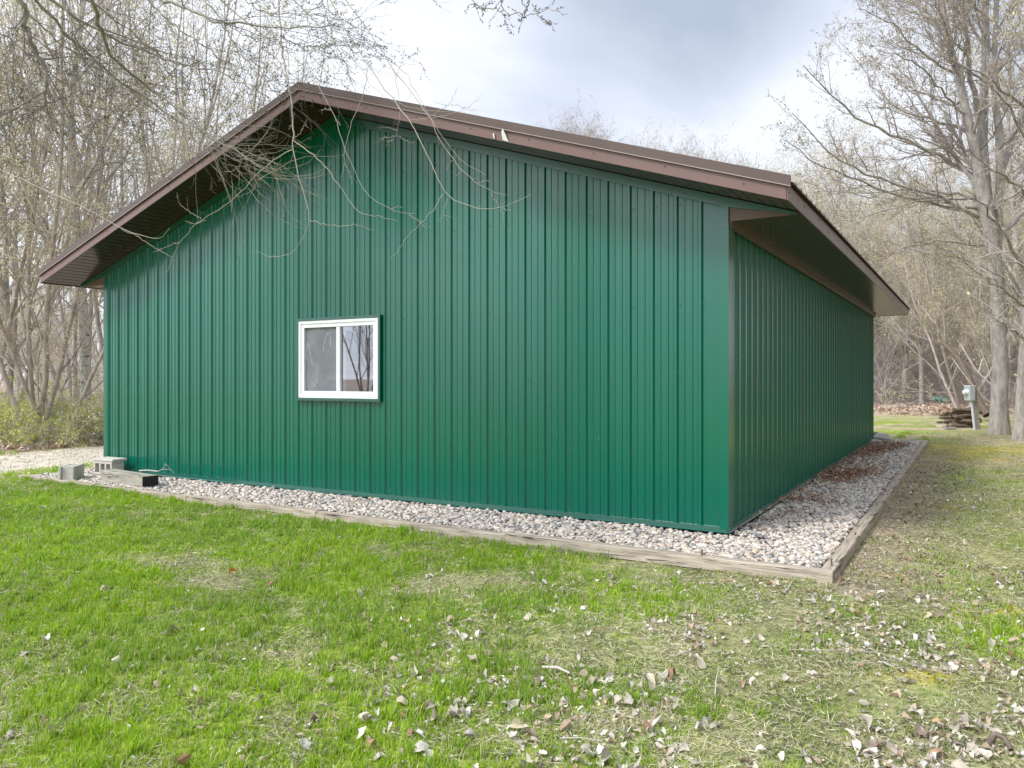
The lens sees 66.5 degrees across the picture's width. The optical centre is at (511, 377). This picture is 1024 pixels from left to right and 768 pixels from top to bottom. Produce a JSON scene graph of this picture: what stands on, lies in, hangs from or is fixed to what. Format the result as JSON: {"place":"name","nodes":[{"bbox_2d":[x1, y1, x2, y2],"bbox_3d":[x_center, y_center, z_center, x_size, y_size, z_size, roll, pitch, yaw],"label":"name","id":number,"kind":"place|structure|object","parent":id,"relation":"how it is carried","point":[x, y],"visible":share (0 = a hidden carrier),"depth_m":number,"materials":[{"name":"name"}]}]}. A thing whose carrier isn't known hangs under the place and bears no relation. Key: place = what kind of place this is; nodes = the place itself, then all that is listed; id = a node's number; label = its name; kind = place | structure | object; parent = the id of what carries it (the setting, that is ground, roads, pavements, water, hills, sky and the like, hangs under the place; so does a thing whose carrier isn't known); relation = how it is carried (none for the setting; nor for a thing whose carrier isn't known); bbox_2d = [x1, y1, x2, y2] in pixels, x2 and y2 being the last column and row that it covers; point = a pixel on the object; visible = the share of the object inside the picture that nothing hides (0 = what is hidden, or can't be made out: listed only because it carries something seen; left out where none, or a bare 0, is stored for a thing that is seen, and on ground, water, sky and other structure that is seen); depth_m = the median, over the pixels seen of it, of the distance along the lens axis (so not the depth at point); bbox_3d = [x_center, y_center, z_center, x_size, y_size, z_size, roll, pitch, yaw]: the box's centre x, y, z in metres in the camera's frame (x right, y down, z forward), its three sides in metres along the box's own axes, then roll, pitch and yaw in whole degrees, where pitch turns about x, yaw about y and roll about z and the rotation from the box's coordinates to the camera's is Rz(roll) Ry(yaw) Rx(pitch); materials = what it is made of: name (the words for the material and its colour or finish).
{"place":"outdoors","nodes":[
{"label":"outdoors","id":0,"kind":"place"},
{"bbox_2d":[0,446,102,472],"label":"drive gravel","id":1,"kind":"structure","parent":0,"point":[50,457],"depth_m":13.77,"materials":[{"name":"grey gravel"}]},
{"bbox_2d":[0,379,1023,767],"bbox_3d":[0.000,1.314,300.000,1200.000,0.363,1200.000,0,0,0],"label":"ground","id":2,"kind":"structure","parent":0,"point":[892,425],"depth_m":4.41,"materials":[{"name":"green plant"}]},
{"bbox_2d":[0,371,102,448],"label":"undergrowth","id":3,"kind":"object","parent":2,"relation":"on","point":[7,417],"visible":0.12,"depth_m":16.34,"materials":[{"name":"green plant"}]},
{"bbox_2d":[0,0,108,401],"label":"tree","id":4,"kind":"object","parent":2,"relation":"on","point":[17,378],"visible":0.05,"depth_m":26.93,"materials":[{"name":"brown plant"}]},
{"bbox_2d":[17,474,99,486],"bbox_3d":[-6.203,1.429,10.651,1.846,0.105,0.099,0,0,31],"label":"edging timber","id":5,"kind":"object","parent":2,"relation":"on","point":[64,480],"visible":0.41,"depth_m":10.55,"materials":[{"name":"beige wood"}]},
{"bbox_2d":[0,0,120,366],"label":"tree","id":6,"kind":"object","parent":2,"relation":"on","point":[16,291],"visible":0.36,"depth_m":17.47,"materials":[{"name":"brown plant"}]},
{"bbox_2d":[0,0,177,441],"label":"tree","id":7,"kind":"object","parent":2,"relation":"on","point":[44,337],"visible":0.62,"depth_m":16.77,"materials":[{"name":"brown plant"}]},
{"bbox_2d":[0,0,189,406],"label":"tree","id":8,"kind":"object","parent":2,"relation":"on","point":[51,368],"visible":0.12,"depth_m":23.64,"materials":[{"name":"brown plant"}]},
{"bbox_2d":[0,0,204,409],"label":"tree","id":9,"kind":"object","parent":2,"relation":"on","point":[5,285],"visible":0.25,"depth_m":19.59,"materials":[{"name":"brown plant"}]},
{"bbox_2d":[0,30,213,439],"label":"tree","id":10,"kind":"object","parent":2,"relation":"on","point":[15,362],"visible":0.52,"depth_m":16.53,"materials":[{"name":"brown plant"}]},
{"bbox_2d":[0,0,242,407],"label":"tree","id":11,"kind":"object","parent":2,"relation":"on","point":[86,177],"visible":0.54,"depth_m":17.71,"materials":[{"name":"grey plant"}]},
{"bbox_2d":[96,484,187,501],"bbox_3d":[-4.611,1.441,9.709,1.846,0.104,0.100,0,0,31],"label":"edging timber","id":12,"kind":"object","parent":2,"relation":"on","point":[160,494],"visible":0.42,"depth_m":9.54,"materials":[{"name":"beige wood"}]},
{"bbox_2d":[1,0,287,366],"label":"tree","id":13,"kind":"object","parent":2,"relation":"on","point":[212,103],"visible":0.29,"depth_m":21.82,"materials":[{"name":"grey plant"}]},
{"bbox_2d":[0,0,332,237],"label":"tree","id":14,"kind":"object","parent":2,"relation":"on","point":[175,113],"visible":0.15,"depth_m":26.21,"materials":[{"name":"brown plant"}]},
{"bbox_2d":[113,0,301,198],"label":"tree","id":15,"kind":"object","parent":2,"relation":"on","point":[289,3],"visible":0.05,"depth_m":28.25,"materials":[{"name":"brown plant"}]},
{"bbox_2d":[149,80,303,162],"bbox_3d":[-11.769,-6.047,36.627,9.506,15.246,7.109,0,0,-11],"label":"tree","id":16,"kind":"object","parent":2,"relation":"on","point":[192,111],"visible":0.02,"depth_m":33.80,"materials":[{"name":"brown plant"}]},
{"bbox_2d":[136,0,365,166],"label":"tree","id":17,"kind":"object","parent":2,"relation":"on","point":[219,95],"visible":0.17,"depth_m":32.62,"materials":[{"name":"brown plant"}]},
{"bbox_2d":[186,495,321,518],"bbox_3d":[-2.920,1.439,8.709,2.076,0.104,0.100,0,0,31],"label":"edging timber","id":18,"kind":"object","parent":2,"relation":"on","point":[276,509],"visible":0.61,"depth_m":8.60,"materials":[{"name":"beige wood"}]},
{"bbox_2d":[0,0,565,272],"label":"tree","id":19,"kind":"object","parent":2,"relation":"on","point":[39,61],"visible":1,"depth_m":8.13,"materials":[{"name":"brown plant"}]},
{"bbox_2d":[316,511,507,543],"bbox_3d":[-1.035,1.446,7.594,2.296,0.104,0.100,0,0,31],"label":"edging timber","id":20,"kind":"object","parent":2,"relation":"on","point":[463,532],"visible":0.62,"depth_m":7.46,"materials":[{"name":"beige wood"}]},
{"bbox_2d":[33,439,922,567],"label":"river stones","id":21,"kind":"object","parent":2,"relation":"on","point":[816,537],"visible":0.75,"depth_m":7.75,"materials":[{"name":"grey gravel"}]},
{"bbox_2d":[58,464,83,479],"bbox_3d":[-6.079,1.301,10.774,0.195,0.195,0.390,2,0,-10],"label":"concrete block","id":22,"kind":"object","parent":21,"relation":"on","point":[71,471],"depth_m":10.62,"materials":[{"name":"grey concrete"}]},
{"bbox_2d":[94,461,123,474],"bbox_3d":[-5.780,1.286,11.191,0.400,0.195,0.195,0,0,28],"label":"concrete block","id":23,"kind":"object","parent":21,"relation":"on","point":[100,465],"depth_m":11.13,"materials":[{"name":"grey concrete"}]},
{"bbox_2d":[93,457,126,461],"bbox_3d":[-5.766,1.167,11.197,0.440,0.036,0.235,0,1,28],"label":"paving slab","id":24,"kind":"object","parent":23,"relation":"on","point":[110,459],"depth_m":11.13,"materials":[{"name":"concrete"}]},
{"bbox_2d":[100,469,158,487],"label":"beam","id":25,"kind":"structure","parent":21,"relation":"on","point":[125,477],"depth_m":10.13,"materials":[{"name":"grey wood"}]},
{"bbox_2d":[139,464,173,472],"bbox_3d":[-4.725,1.190,10.375,0.512,0.132,0.026,0,0,12],"label":"dead weed","id":26,"kind":"object","parent":21,"relation":"on","point":[155,470],"visible":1,"depth_m":10.37,"materials":[{"name":"beige plant"}]},
{"bbox_2d":[37,82,909,533],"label":"shed","id":27,"kind":"structure","parent":21,"relation":"on","point":[599,330],"depth_m":8.58,"materials":[{"name":"green metal"}]},
{"bbox_2d":[298,317,377,398],"bbox_3d":[-2.001,-0.224,9.310,1.256,0.929,0.254,0,0,31],"label":"window","id":28,"kind":"structure","parent":27,"relation":"in","point":[320,341],"depth_m":9.32,"materials":[{"name":"white plastic"}]},
{"bbox_2d":[369,374,372,391],"bbox_3d":[-1.625,0.061,9.061,0.086,0.203,0.065,0,0,31],"label":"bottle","id":29,"kind":"object","parent":27,"relation":"in","point":[371,383],"visible":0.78,"depth_m":9.03,"materials":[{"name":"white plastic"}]},
{"bbox_2d":[739,439,913,529],"bbox_3d":[5.306,1.339,11.856,0.849,0.102,11.609,0,0,31],"label":"leaf drift","id":30,"kind":"object","parent":21,"relation":"on","point":[852,473],"visible":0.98,"depth_m":11.32,"materials":[{"name":"brown plant"}]},
{"bbox_2d":[871,439,881,443],"bbox_3d":[7.668,1.363,16.601,0.375,0.120,0.254,0,0,0],"label":"rock","id":31,"kind":"object","parent":21,"relation":"on","point":[875,440],"visible":0.42,"depth_m":16.51,"materials":[{"name":"stone"}]},
{"bbox_2d":[874,433,890,440],"bbox_3d":[8.231,1.337,17.395,0.375,0.223,0.291,0,0,0],"label":"rock","id":32,"kind":"object","parent":21,"relation":"on","point":[882,436],"visible":0.62,"depth_m":17.31,"materials":[{"name":"stone"}]},
{"bbox_2d":[0,392,1013,450],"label":"leaf litter","id":33,"kind":"object","parent":2,"relation":"on","point":[928,405],"visible":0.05,"depth_m":31.26,"materials":[{"name":"brown plant"}]},
{"bbox_2d":[0,465,1023,767],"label":"fallen leaves","id":34,"kind":"object","parent":2,"relation":"on","point":[972,749],"visible":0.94,"depth_m":3.65,"materials":[{"name":"brown plant"}]},
{"bbox_2d":[0,209,1023,452],"label":"undergrowth","id":35,"kind":"object","parent":2,"relation":"on","point":[937,386],"depth_m":38.38,"materials":[{"name":"brown plant"}]},
{"bbox_2d":[534,105,572,132],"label":"tree","id":36,"kind":"object","parent":2,"relation":"on","point":[556,123],"visible":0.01,"depth_m":72.50,"materials":[{"name":"grey plant"}]},
{"bbox_2d":[542,666,570,673],"bbox_3d":[0.224,1.459,3.912,0.161,0.027,0.026,0,0,32],"label":"stick","id":37,"kind":"object","parent":2,"relation":"on","point":[559,668],"visible":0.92,"depth_m":3.91,"materials":[{"name":"white wood"}]},
{"bbox_2d":[540,102,585,132],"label":"tree","id":38,"kind":"object","parent":2,"relation":"on","point":[568,122],"visible":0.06,"depth_m":74.32,"materials":[{"name":"grey plant"}]},
{"bbox_2d":[560,737,602,741],"bbox_3d":[0.279,1.458,3.151,0.173,0.013,0.010,0,0,13],"label":"stick","id":39,"kind":"object","parent":2,"relation":"on","point":[577,737],"visible":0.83,"depth_m":3.16,"materials":[{"name":"white wood"}]},
{"bbox_2d":[553,89,619,139],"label":"tree","id":40,"kind":"object","parent":2,"relation":"on","point":[575,124],"visible":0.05,"depth_m":73.37,"materials":[{"name":"grey plant"}]},
{"bbox_2d":[560,101,632,142],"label":"tree","id":41,"kind":"object","parent":2,"relation":"on","point":[589,126],"visible":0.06,"depth_m":70.36,"materials":[{"name":"grey plant"}]},
{"bbox_2d":[580,100,628,142],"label":"tree","id":42,"kind":"object","parent":2,"relation":"on","point":[601,130],"visible":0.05,"depth_m":70.09,"materials":[{"name":"grey plant"}]},
{"bbox_2d":[627,121,667,151],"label":"tree","id":43,"kind":"object","parent":2,"relation":"on","point":[648,139],"visible":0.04,"depth_m":72.94,"materials":[{"name":"grey plant"}]},
{"bbox_2d":[504,532,833,583],"bbox_3d":[1.134,1.437,6.311,2.736,0.104,0.100,0,0,31],"label":"edging timber","id":44,"kind":"object","parent":2,"relation":"on","point":[686,559],"visible":0.81,"depth_m":6.16,"materials":[{"name":"beige wood"}]},
{"bbox_2d":[649,119,688,152],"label":"tree","id":45,"kind":"object","parent":2,"relation":"on","point":[667,143],"visible":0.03,"depth_m":80.81,"materials":[{"name":"grey plant"}]},
{"bbox_2d":[659,128,713,159],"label":"tree","id":46,"kind":"object","parent":2,"relation":"on","point":[680,146],"visible":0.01,"depth_m":78.45,"materials":[{"name":"grey plant"}]},
{"bbox_2d":[664,121,709,157],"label":"tree","id":47,"kind":"object","parent":2,"relation":"on","point":[690,149],"visible":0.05,"depth_m":74.50,"materials":[{"name":"grey plant"}]},
{"bbox_2d":[681,125,734,162],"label":"tree","id":48,"kind":"object","parent":2,"relation":"on","point":[702,154],"visible":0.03,"depth_m":74.80,"materials":[{"name":"grey plant"}]},
{"bbox_2d":[698,120,740,164],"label":"tree","id":49,"kind":"object","parent":2,"relation":"on","point":[720,156],"visible":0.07,"depth_m":78.51,"materials":[{"name":"grey plant"}]},
{"bbox_2d":[725,134,772,167],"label":"tree","id":50,"kind":"object","parent":2,"relation":"on","point":[743,162],"visible":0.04,"depth_m":76.94,"materials":[{"name":"grey plant"}]},
{"bbox_2d":[735,146,793,178],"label":"tree","id":51,"kind":"object","parent":2,"relation":"on","point":[755,163],"visible":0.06,"depth_m":71.94,"materials":[{"name":"grey plant"}]},
{"bbox_2d":[790,156,834,199],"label":"tree","id":52,"kind":"object","parent":2,"relation":"on","point":[805,180],"visible":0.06,"depth_m":70.16,"materials":[{"name":"grey plant"}]},
{"bbox_2d":[822,519,870,582],"bbox_3d":[2.887,1.446,6.676,0.100,0.120,2.308,0,0,31],"label":"edging timber","id":53,"kind":"object","parent":2,"relation":"on","point":[842,555],"visible":0.82,"depth_m":6.46,"materials":[{"name":"beige wood"}]},
{"bbox_2d":[794,150,912,336],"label":"tree","id":54,"kind":"object","parent":2,"relation":"on","point":[853,213],"visible":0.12,"depth_m":45.98,"materials":[{"name":"brown plant"}]},
{"bbox_2d":[789,649,958,673],"bbox_3d":[1.852,1.451,4.039,0.791,0.017,0.188,0,0,20],"label":"stick","id":55,"kind":"object","parent":2,"relation":"on","point":[865,651],"visible":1,"depth_m":4.08,"materials":[{"name":"brown wood"}]},
{"bbox_2d":[862,491,891,528],"bbox_3d":[4.048,1.450,8.639,0.100,0.120,2.247,0,0,31],"label":"edging timber","id":56,"kind":"object","parent":2,"relation":"on","point":[876,510],"visible":0.81,"depth_m":8.45,"materials":[{"name":"beige wood"}]},
{"bbox_2d":[760,0,1023,434],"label":"tree","id":57,"kind":"object","parent":2,"relation":"on","point":[999,421],"visible":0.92,"depth_m":19.83,"materials":[{"name":"grey plant"}]},
{"bbox_2d":[960,344,990,384],"bbox_3d":[13.495,-0.396,22.648,0.115,1.272,2.807,0,0,14],"label":"fallen branch","id":58,"kind":"object","parent":57,"relation":"attached to","point":[974,367],"visible":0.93,"depth_m":23.06,"materials":[{"name":"wood"}]},
{"bbox_2d":[980,350,990,380],"bbox_3d":[13.861,-0.125,22.731,0.126,1.489,2.759,0,0,24],"label":"fallen branch","id":59,"kind":"object","parent":57,"relation":"attached to","point":[986,365],"visible":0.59,"depth_m":23.18,"materials":[{"name":"wood"}]},
{"bbox_2d":[825,169,964,397],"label":"tree","id":60,"kind":"object","parent":2,"relation":"on","point":[896,289],"visible":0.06,"depth_m":44.96,"materials":[{"name":"brown plant"}]},
{"bbox_2d":[884,471,905,497],"bbox_3d":[5.206,1.446,10.597,0.100,0.120,2.296,0,0,31],"label":"edging timber","id":61,"kind":"object","parent":2,"relation":"on","point":[895,484],"visible":0.77,"depth_m":10.47,"materials":[{"name":"beige wood"}]},
{"bbox_2d":[864,195,939,374],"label":"tree","id":62,"kind":"object","parent":2,"relation":"on","point":[885,265],"visible":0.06,"depth_m":51.09,"materials":[{"name":"grey plant"}]},
{"bbox_2d":[900,458,915,476],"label":"edging timber","id":63,"kind":"object","parent":2,"relation":"on","point":[908,466],"visible":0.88,"depth_m":12.42,"materials":[{"name":"grey wood"}]},
{"bbox_2d":[862,148,962,401],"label":"tree","id":64,"kind":"object","parent":2,"relation":"on","point":[904,354],"visible":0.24,"depth_m":40.11,"materials":[{"name":"grey plant"}]},
{"bbox_2d":[910,448,922,462],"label":"edging timber","id":65,"kind":"object","parent":2,"relation":"on","point":[917,453],"visible":0.77,"depth_m":14.47,"materials":[{"name":"grey wood"}]},
{"bbox_2d":[877,387,958,402],"bbox_3d":[20.589,1.033,40.185,3.776,1.301,3.792,0,0,-44],"label":"brush heap","id":66,"kind":"object","parent":2,"relation":"on","point":[915,398],"visible":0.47,"depth_m":39.77,"materials":[{"name":"brown plant"}]},
{"bbox_2d":[918,440,928,451],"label":"edging timber","id":67,"kind":"object","parent":2,"relation":"on","point":[924,445],"visible":0.72,"depth_m":16.31,"materials":[{"name":"grey wood"}]},
{"bbox_2d":[845,117,1023,407],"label":"tree","id":68,"kind":"object","parent":2,"relation":"on","point":[956,404],"visible":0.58,"depth_m":31.16,"materials":[{"name":"brown plant"}]},
{"bbox_2d":[848,182,1023,396],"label":"tree","id":69,"kind":"object","parent":2,"relation":"on","point":[952,368],"visible":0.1,"depth_m":47.54,"materials":[{"name":"brown plant"}]},
{"bbox_2d":[866,142,1008,403],"bbox_3d":[19.106,-4.964,36.181,5.884,12.846,6.508,0,0,-34],"label":"tree","id":70,"kind":"object","parent":2,"relation":"on","point":[921,343],"visible":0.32,"depth_m":36.56,"materials":[{"name":"grey plant"}]},
{"bbox_2d":[944,427,956,429],"bbox_3d":[12.450,1.434,22.176,0.290,0.085,0.140,0,0,6],"label":"timber offcut","id":71,"kind":"object","parent":2,"relation":"on","point":[950,428],"visible":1,"depth_m":22.11,"materials":[{"name":"grey wood"}]},
{"bbox_2d":[949,424,972,427],"bbox_3d":[13.489,1.442,23.314,0.898,0.130,0.144,4,0,-6],"label":"log","id":72,"kind":"object","parent":2,"relation":"on","point":[961,425],"visible":0.74,"depth_m":23.26,"materials":[{"name":"brown wood"}]},
{"bbox_2d":[901,102,1023,396],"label":"tree","id":73,"kind":"object","parent":2,"relation":"on","point":[987,345],"visible":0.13,"depth_m":37.84,"materials":[{"name":"grey plant"}]},
{"bbox_2d":[905,0,1023,328],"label":"tree","id":74,"kind":"object","parent":2,"relation":"on","point":[1014,236],"visible":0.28,"depth_m":27.78,"materials":[{"name":"grey plant"}]},
{"bbox_2d":[971,358,983,374],"bbox_3d":[14.323,-0.365,24.000,0.403,0.543,0.068,0,0,0],"label":"fallen branch","id":75,"kind":"object","parent":74,"relation":"attached to","point":[975,371],"visible":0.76,"depth_m":23.98,"materials":[{"name":"grey wood"}]},
{"bbox_2d":[940,341,989,417],"bbox_3d":[15.651,-0.001,26.971,0.310,2.664,2.193,0,0,-10],"label":"rotten tree","id":76,"kind":"object","parent":2,"relation":"on","point":[983,408],"visible":0.78,"depth_m":26.85,"materials":[{"name":"wood"}]},
{"bbox_2d":[952,358,989,401],"bbox_3d":[13.337,0.077,22.652,0.046,1.400,2.738,0,0,8],"label":"fallen branch","id":77,"kind":"object","parent":76,"relation":"attached to","point":[969,381],"visible":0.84,"depth_m":22.90,"materials":[{"name":"wood"}]},
{"bbox_2d":[962,385,980,429],"bbox_3d":[13.130,0.897,22.301,0.501,1.362,0.316,0,0,0],"label":"meter post","id":78,"kind":"object","parent":2,"relation":"on","point":[969,392],"visible":0.96,"depth_m":22.28,"materials":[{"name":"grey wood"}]},
{"bbox_2d":[923,133,1023,407],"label":"tree","id":79,"kind":"object","parent":2,"relation":"on","point":[1012,401],"visible":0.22,"depth_m":33.35,"materials":[{"name":"brown plant"}]},
{"bbox_2d":[934,49,1023,440],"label":"tree","id":80,"kind":"object","parent":2,"relation":"on","point":[1018,428],"visible":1,"depth_m":17.72,"materials":[{"name":"grey plant"}]},
{"bbox_2d":[947,59,1023,321],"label":"tree","id":81,"kind":"object","parent":2,"relation":"on","point":[995,179],"visible":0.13,"depth_m":34.60,"materials":[{"name":"grey plant"}]},
{"bbox_2d":[984,731,1012,751],"bbox_3d":[1.944,1.450,3.099,0.075,0.055,0.102,0,0,-30],"label":"stick","id":82,"kind":"object","parent":2,"relation":"on","point":[992,738],"visible":0.96,"depth_m":3.12,"materials":[{"name":"brown wood"}]},
{"bbox_2d":[0,0,1023,404],"label":"far wood","id":83,"kind":"object","parent":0,"point":[19,327],"depth_m":41.29,"materials":[{"name":"plant"}]},
{"bbox_2d":[0,0,1023,378],"label":"sky","id":84,"kind":"structure","parent":0,"point":[690,63],"materials":[{"name":"white"}]},
{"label":"log","id":85,"kind":"object","parent":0,"visible":0},
{"bbox_2d":[949,422,972,424],"bbox_3d":[13.512,1.359,23.360,0.763,0.127,0.124,-5,-1,15],"label":"log","id":86,"kind":"object","parent":85,"relation":"on","point":[960,423],"visible":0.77,"depth_m":23.34,"materials":[{"name":"brown wood"}]},
{"bbox_2d":[947,419,981,422],"bbox_3d":[13.458,1.282,23.308,0.985,0.127,0.135,-2,-1,36],"label":"log","id":87,"kind":"object","parent":86,"relation":"on","point":[962,420],"visible":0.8,"depth_m":23.28,"materials":[{"name":"brown wood"}]},
{"bbox_2d":[954,415,971,418],"bbox_3d":[13.567,1.200,23.362,0.798,0.126,0.119,5,-1,-15],"label":"log","id":88,"kind":"object","parent":87,"relation":"on","point":[958,417],"visible":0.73,"depth_m":23.28,"materials":[{"name":"brown wood"}]},
{"bbox_2d":[939,413,959,415],"bbox_3d":[13.382,1.118,23.482,1.027,0.112,0.103,2,0,5],"label":"log","id":89,"kind":"object","parent":88,"relation":"on","point":[940,414],"visible":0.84,"depth_m":23.48,"materials":[{"name":"brown wood"}]},
{"bbox_2d":[952,414,971,416],"bbox_3d":[13.543,1.124,23.309,0.783,0.122,0.123,-3,0,-3],"label":"log","id":90,"kind":"object","parent":88,"relation":"on","point":[964,415],"visible":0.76,"depth_m":23.27,"materials":[{"name":"brown wood"}]},
{"bbox_2d":[944,410,981,413],"bbox_3d":[13.496,1.037,23.363,1.048,0.120,0.126,1,0,4],"label":"log","id":91,"kind":"object","parent":90,"relation":"on","point":[958,412],"visible":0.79,"depth_m":23.34,"materials":[{"name":"brown wood"}]},
{"bbox_2d":[950,408,970,411],"bbox_3d":[13.488,0.958,23.309,0.736,0.104,0.115,4,0,4],"label":"log","id":92,"kind":"object","parent":91,"relation":"on","point":[961,409],"visible":0.74,"depth_m":23.28,"materials":[{"name":"brown wood"}]},
{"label":"log","id":93,"kind":"object","parent":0,"visible":0},
{"bbox_2d":[939,416,950,418],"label":"log","id":94,"kind":"object","parent":93,"relation":"on","point":[944,417],"visible":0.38,"depth_m":23.75,"materials":[{"name":"brown wood"}]}
]}

